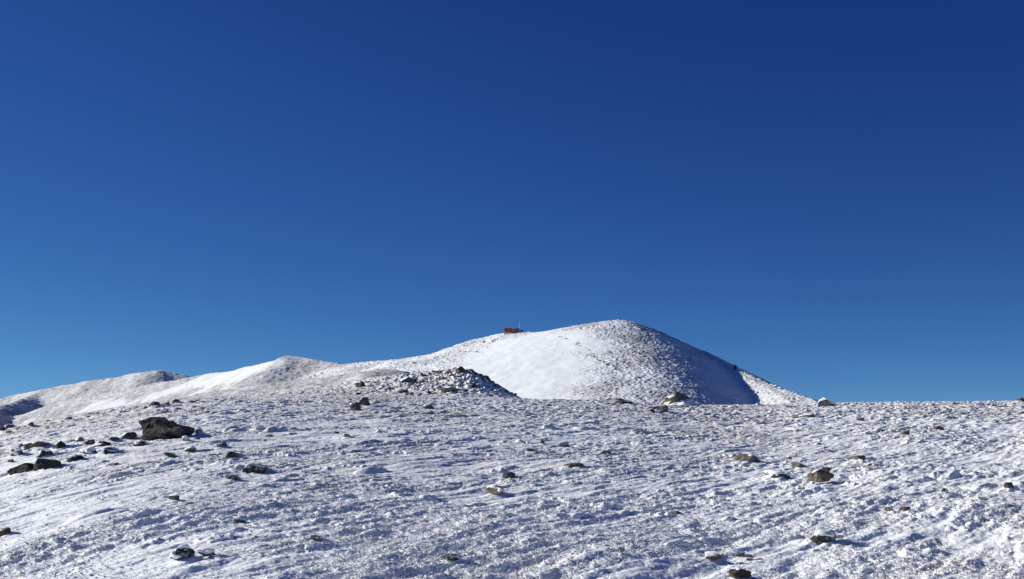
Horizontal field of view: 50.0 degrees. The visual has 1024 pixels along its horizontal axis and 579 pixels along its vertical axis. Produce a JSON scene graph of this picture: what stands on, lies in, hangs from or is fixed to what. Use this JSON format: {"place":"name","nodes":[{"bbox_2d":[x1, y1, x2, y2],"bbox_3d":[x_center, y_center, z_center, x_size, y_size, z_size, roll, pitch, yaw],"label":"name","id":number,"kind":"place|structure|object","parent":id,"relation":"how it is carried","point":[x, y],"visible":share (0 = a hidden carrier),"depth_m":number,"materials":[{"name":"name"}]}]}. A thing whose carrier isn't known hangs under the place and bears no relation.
{"place":"outdoors","nodes":[
{"label":"outdoors","id":0,"kind":"place"},
{"bbox_2d":[0,370,189,427],"bbox_3d":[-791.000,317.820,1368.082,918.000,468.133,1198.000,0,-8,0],"label":"hill","id":1,"kind":"structure","parent":0,"point":[12,406],"depth_m":1630.34,"materials":[{"name":"white snow"}]},
{"bbox_2d":[10,355,409,425],"bbox_3d":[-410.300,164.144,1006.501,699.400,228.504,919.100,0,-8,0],"label":"hill","id":2,"kind":"structure","parent":0,"point":[279,373],"depth_m":1150.47,"materials":[{"name":"white snow"}]},
{"bbox_2d":[0,368,1023,578],"bbox_3d":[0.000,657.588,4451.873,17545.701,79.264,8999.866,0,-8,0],"label":"ground","id":3,"kind":"structure","parent":0,"point":[343,469],"depth_m":15.50,"materials":[{"name":"white snow"}]},
{"bbox_2d":[0,527,10,536],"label":"rock","id":4,"kind":"object","parent":3,"relation":"on","point":[6,530],"visible":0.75,"depth_m":11.81,"materials":[{"name":"stone"}]},
{"bbox_2d":[4,424,13,427],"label":"rock","id":5,"kind":"object","parent":3,"relation":"on","point":[8,425],"visible":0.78,"depth_m":63.67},
{"bbox_2d":[9,446,22,455],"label":"rock","id":6,"kind":"object","parent":3,"relation":"on","point":[16,451],"visible":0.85,"depth_m":26.07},
{"bbox_2d":[7,463,33,474],"bbox_3d":[-9.210,3.397,20.604,0.470,0.285,0.423,0,-8,0],"label":"rock","id":7,"kind":"object","parent":3,"relation":"on","point":[23,467],"visible":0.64,"depth_m":20.51,"materials":[{"name":"grey stone"}]},
{"bbox_2d":[22,441,49,449],"bbox_3d":[-12.109,4.007,28.093,0.504,0.262,0.642,-8,-11,44],"label":"rock","id":8,"kind":"object","parent":3,"relation":"on","point":[29,445],"visible":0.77,"depth_m":27.98,"materials":[{"name":"brown stone"}]},
{"bbox_2d":[36,449,53,457],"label":"rock","id":9,"kind":"object","parent":3,"relation":"on","point":[44,452],"visible":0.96,"depth_m":23.41,"materials":[{"name":"grey stone"}]},
{"bbox_2d":[33,458,61,470],"bbox_3d":[-8.505,3.242,20.159,0.515,0.312,0.345,0,-8,0],"label":"rock","id":10,"kind":"object","parent":3,"relation":"on","point":[41,463],"visible":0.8,"depth_m":20.05,"materials":[{"name":"grey stone"}]},
{"bbox_2d":[53,440,65,448],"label":"rock","id":11,"kind":"object","parent":3,"relation":"on","point":[59,444],"visible":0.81,"depth_m":25.71,"materials":[{"name":"grey stone"}]},
{"bbox_2d":[67,454,83,462],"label":"rock","id":12,"kind":"object","parent":3,"relation":"on","point":[73,457],"visible":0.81,"depth_m":20.80,"materials":[{"name":"grey stone"}]},
{"bbox_2d":[73,436,84,440],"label":"rock","id":13,"kind":"object","parent":3,"relation":"on","point":[79,438],"visible":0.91,"depth_m":27.83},
{"bbox_2d":[80,447,95,454],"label":"rock","id":14,"kind":"object","parent":3,"relation":"on","point":[90,450],"visible":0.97,"depth_m":22.48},
{"bbox_2d":[85,439,94,444],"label":"rock","id":15,"kind":"object","parent":3,"relation":"on","point":[89,441],"visible":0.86,"depth_m":24.90,"materials":[{"name":"grey stone"}]},
{"bbox_2d":[92,441,110,446],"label":"rock","id":16,"kind":"object","parent":3,"relation":"on","point":[100,443],"visible":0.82,"depth_m":24.25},
{"bbox_2d":[102,447,118,454],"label":"rock","id":17,"kind":"object","parent":3,"relation":"on","point":[107,450],"visible":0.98,"depth_m":21.24,"materials":[{"name":"grey stone"}]},
{"bbox_2d":[109,436,119,440],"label":"rock","id":18,"kind":"object","parent":3,"relation":"on","point":[113,438],"visible":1,"depth_m":24.86,"materials":[{"name":"grey stone"}]},
{"bbox_2d":[120,432,136,438],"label":"rock","id":19,"kind":"object","parent":3,"relation":"on","point":[129,435],"visible":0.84,"depth_m":25.02,"materials":[{"name":"grey stone"}]},
{"bbox_2d":[133,439,148,445],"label":"rock","id":20,"kind":"object","parent":3,"relation":"on","point":[140,442],"visible":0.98,"depth_m":22.83,"materials":[{"name":"grey stone"}]},
{"bbox_2d":[148,401,159,407],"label":"rock","id":21,"kind":"object","parent":3,"relation":"on","point":[153,403],"visible":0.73,"depth_m":50.52,"materials":[{"name":"grey stone"}]},
{"bbox_2d":[138,417,194,439],"bbox_3d":[-7.864,3.164,24.998,1.353,0.524,0.935,1,-8,-5],"label":"boulder","id":22,"kind":"object","parent":3,"relation":"on","point":[154,428],"visible":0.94,"depth_m":24.74,"materials":[{"name":"grey stone"}]},
{"bbox_2d":[163,452,176,456],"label":"rock","id":23,"kind":"object","parent":3,"relation":"on","point":[168,454],"visible":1,"depth_m":19.28,"materials":[{"name":"grey stone"}]},
{"bbox_2d":[169,495,179,499],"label":"rock","id":24,"kind":"object","parent":3,"relation":"on","point":[175,497],"visible":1,"depth_m":12.95,"materials":[{"name":"grey stone"}]},
{"bbox_2d":[169,544,194,559],"bbox_3d":[-2.760,2.197,9.153,0.209,0.147,0.155,-2,-8,16],"label":"rock","id":25,"kind":"object","parent":3,"relation":"on","point":[183,551],"visible":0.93,"depth_m":9.13,"materials":[{"name":"grey stone"}]},
{"bbox_2d":[181,436,189,440],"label":"rock","id":26,"kind":"object","parent":3,"relation":"on","point":[185,438],"visible":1,"depth_m":22.51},
{"bbox_2d":[184,446,196,451],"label":"rock","id":27,"kind":"object","parent":3,"relation":"on","point":[191,449],"visible":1,"depth_m":20.16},
{"bbox_2d":[195,427,202,433],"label":"rock","id":28,"kind":"object","parent":3,"relation":"on","point":[198,430],"visible":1,"depth_m":25.11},
{"bbox_2d":[197,548,216,556],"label":"rock","id":29,"kind":"object","parent":3,"relation":"on","point":[205,552],"visible":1,"depth_m":9.17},
{"bbox_2d":[217,443,226,447],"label":"rock","id":30,"kind":"object","parent":3,"relation":"on","point":[222,445],"visible":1,"depth_m":20.78,"materials":[{"name":"grey stone"}]},
{"bbox_2d":[225,451,237,457],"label":"rock","id":31,"kind":"object","parent":3,"relation":"on","point":[230,454],"visible":0.99,"depth_m":18.50,"materials":[{"name":"grey stone"}]},
{"bbox_2d":[225,475,240,479],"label":"rock","id":32,"kind":"object","parent":3,"relation":"on","point":[234,477],"visible":1,"depth_m":14.81,"materials":[{"name":"grey stone"}]},
{"bbox_2d":[234,519,245,523],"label":"stone","id":33,"kind":"object","parent":3,"relation":"on","point":[239,520],"visible":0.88,"depth_m":11.08,"materials":[{"name":"grey stone"}]},
{"bbox_2d":[242,463,267,473],"bbox_3d":[-3.744,2.617,16.032,0.363,0.173,0.246,0,-8,0],"label":"rock","id":34,"kind":"object","parent":3,"relation":"on","point":[253,467],"visible":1,"depth_m":15.94,"materials":[{"name":"grey stone"}]},
{"bbox_2d":[309,535,321,539],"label":"rock","id":35,"kind":"object","parent":3,"relation":"on","point":[314,537],"visible":1,"depth_m":9.64,"materials":[{"name":"grey stone"}]},
{"bbox_2d":[350,402,361,410],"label":"rock","id":36,"kind":"object","parent":3,"relation":"on","point":[354,406],"visible":0.88,"depth_m":41.86,"materials":[{"name":"grey stone"}]},
{"bbox_2d":[355,381,365,386],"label":"rock","id":37,"kind":"object","parent":3,"relation":"on","point":[359,383],"visible":0.95,"depth_m":99.95,"materials":[{"name":"grey stone"}]},
{"bbox_2d":[359,397,370,404],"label":"rock","id":38,"kind":"object","parent":3,"relation":"on","point":[364,401],"visible":0.71,"depth_m":46.54,"materials":[{"name":"grey stone"}]},
{"bbox_2d":[398,387,408,392],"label":"rock","id":39,"kind":"object","parent":3,"relation":"on","point":[403,389],"visible":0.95,"depth_m":91.55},
{"bbox_2d":[400,377,416,382],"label":"rock","id":40,"kind":"object","parent":3,"relation":"on","point":[408,379],"visible":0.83,"depth_m":100.75,"materials":[{"name":"grey stone"}]},
{"bbox_2d":[422,404,434,408],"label":"rock","id":41,"kind":"object","parent":3,"relation":"on","point":[427,406],"visible":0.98,"depth_m":42.47,"materials":[{"name":"grey stone"}]},
{"bbox_2d":[441,386,457,392],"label":"rock","id":42,"kind":"object","parent":3,"relation":"on","point":[446,389],"visible":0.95,"depth_m":91.63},
{"bbox_2d":[442,553,458,559],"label":"rock","id":43,"kind":"object","parent":3,"relation":"on","point":[449,556],"visible":1,"depth_m":8.85,"materials":[{"name":"grey stone"}]},
{"bbox_2d":[457,366,466,372],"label":"rock","id":44,"kind":"object","parent":3,"relation":"on","point":[460,369],"visible":0.99,"depth_m":107.93,"materials":[{"name":"grey stone"}]},
{"bbox_2d":[486,484,502,494],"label":"rock","id":45,"kind":"object","parent":3,"relation":"on","point":[494,489],"visible":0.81,"depth_m":13.75,"materials":[{"name":"grey stone"}]},
{"bbox_2d":[502,472,515,477],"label":"rock","id":46,"kind":"object","parent":3,"relation":"on","point":[508,474],"visible":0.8,"depth_m":15.60,"materials":[{"name":"grey stone"}]},
{"bbox_2d":[556,443,568,446],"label":"rock","id":47,"kind":"object","parent":3,"relation":"on","point":[564,445],"visible":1,"depth_m":21.96,"materials":[{"name":"grey stone"}]},
{"bbox_2d":[564,463,583,465],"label":"rock","id":48,"kind":"object","parent":3,"relation":"on","point":[574,464],"visible":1,"depth_m":16.95,"materials":[{"name":"grey stone"}]},
{"bbox_2d":[606,398,626,400],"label":"rock","id":49,"kind":"object","parent":3,"relation":"on","point":[620,399],"visible":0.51,"depth_m":83.36,"materials":[{"name":"grey stone"}]},
{"bbox_2d":[614,401,638,404],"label":"rock","id":50,"kind":"object","parent":3,"relation":"on","point":[622,402],"visible":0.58,"depth_m":62.09,"materials":[{"name":"grey stone"}]},
{"bbox_2d":[651,405,667,411],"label":"rock","id":51,"kind":"object","parent":3,"relation":"on","point":[663,408],"visible":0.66,"depth_m":46.06,"materials":[{"name":"grey stone"}]},
{"bbox_2d":[660,391,703,406],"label":"boulder","id":52,"kind":"object","parent":3,"relation":"on","point":[676,398],"visible":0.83,"depth_m":65.47,"materials":[{"name":"grey stone"}]},
{"bbox_2d":[705,551,722,560],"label":"rock","id":53,"kind":"object","parent":3,"relation":"on","point":[712,555],"visible":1,"depth_m":9.28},
{"bbox_2d":[729,568,750,578],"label":"rock","id":54,"kind":"object","parent":3,"relation":"on","point":[740,573],"visible":1,"depth_m":8.52,"materials":[{"name":"brown stone"}]},
{"bbox_2d":[735,554,753,556],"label":"rock","id":55,"kind":"object","parent":3,"relation":"on","point":[743,555],"visible":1,"depth_m":9.43,"materials":[{"name":"grey stone"}]},
{"bbox_2d":[734,454,760,461],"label":"rock","id":56,"kind":"object","parent":3,"relation":"on","point":[748,457],"visible":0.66,"depth_m":19.04,"materials":[{"name":"grey stone"}]},
{"bbox_2d":[763,470,790,478],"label":"rock","id":57,"kind":"object","parent":3,"relation":"on","point":[773,474],"visible":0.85,"depth_m":16.14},
{"bbox_2d":[790,462,805,466],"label":"rock","id":58,"kind":"object","parent":3,"relation":"on","point":[795,464],"visible":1,"depth_m":17.97,"materials":[{"name":"grey stone"}]},
{"bbox_2d":[792,413,814,417],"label":"rock","id":59,"kind":"object","parent":3,"relation":"on","point":[804,415],"visible":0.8,"depth_m":39.03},
{"bbox_2d":[803,529,835,544],"bbox_3d":[2.859,2.306,10.201,0.297,0.156,0.214,-3,-8,19],"label":"rock","id":60,"kind":"object","parent":3,"relation":"on","point":[820,536],"visible":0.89,"depth_m":10.12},
{"bbox_2d":[807,467,834,481],"bbox_3d":[4.355,2.618,15.536,0.366,0.214,0.277,-6,-10,35],"label":"rock","id":61,"kind":"object","parent":3,"relation":"on","point":[823,474],"visible":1,"depth_m":15.45,"materials":[{"name":"grey stone"}]},
{"bbox_2d":[817,397,835,406],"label":"rock","id":62,"kind":"object","parent":3,"relation":"on","point":[824,401],"visible":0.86,"depth_m":58.44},
{"bbox_2d":[845,455,866,459],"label":"rock","id":63,"kind":"object","parent":3,"relation":"on","point":[859,457],"visible":0.85,"depth_m":19.07,"materials":[{"name":"grey stone"}]},
{"bbox_2d":[899,507,909,510],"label":"rock","id":64,"kind":"object","parent":3,"relation":"on","point":[904,508],"visible":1,"depth_m":12.09,"materials":[{"name":"stone"}]},
{"bbox_2d":[933,426,944,429],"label":"rock","id":65,"kind":"object","parent":3,"relation":"on","point":[937,427],"visible":0.88,"depth_m":28.65,"materials":[{"name":"brown stone"}]},
{"bbox_2d":[1004,482,1013,487],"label":"rock","id":66,"kind":"object","parent":3,"relation":"on","point":[1008,484],"visible":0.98,"depth_m":13.93,"materials":[{"name":"stone"}]},
{"bbox_2d":[0,0,1023,402],"label":"sky","id":67,"kind":"structure","parent":0,"point":[817,199],"materials":[{"name":"blue"}]},
{"bbox_2d":[289,319,817,404],"bbox_3d":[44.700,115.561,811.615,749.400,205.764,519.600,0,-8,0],"label":"mountain","id":68,"kind":"structure","parent":0,"point":[653,365],"depth_m":754.33,"materials":[{"name":"white snow"}]},
{"bbox_2d":[504,328,518,333],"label":"mountain hut","id":69,"kind":"object","parent":68,"relation":"on","point":[509,330],"visible":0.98,"depth_m":925.51,"materials":[{"name":"red paint"}]},
{"bbox_2d":[884,507,892,510],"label":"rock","id":70,"kind":"object","parent":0,"point":[888,508],"visible":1,"depth_m":12.15,"materials":[{"name":"grey stone"}]}
]}

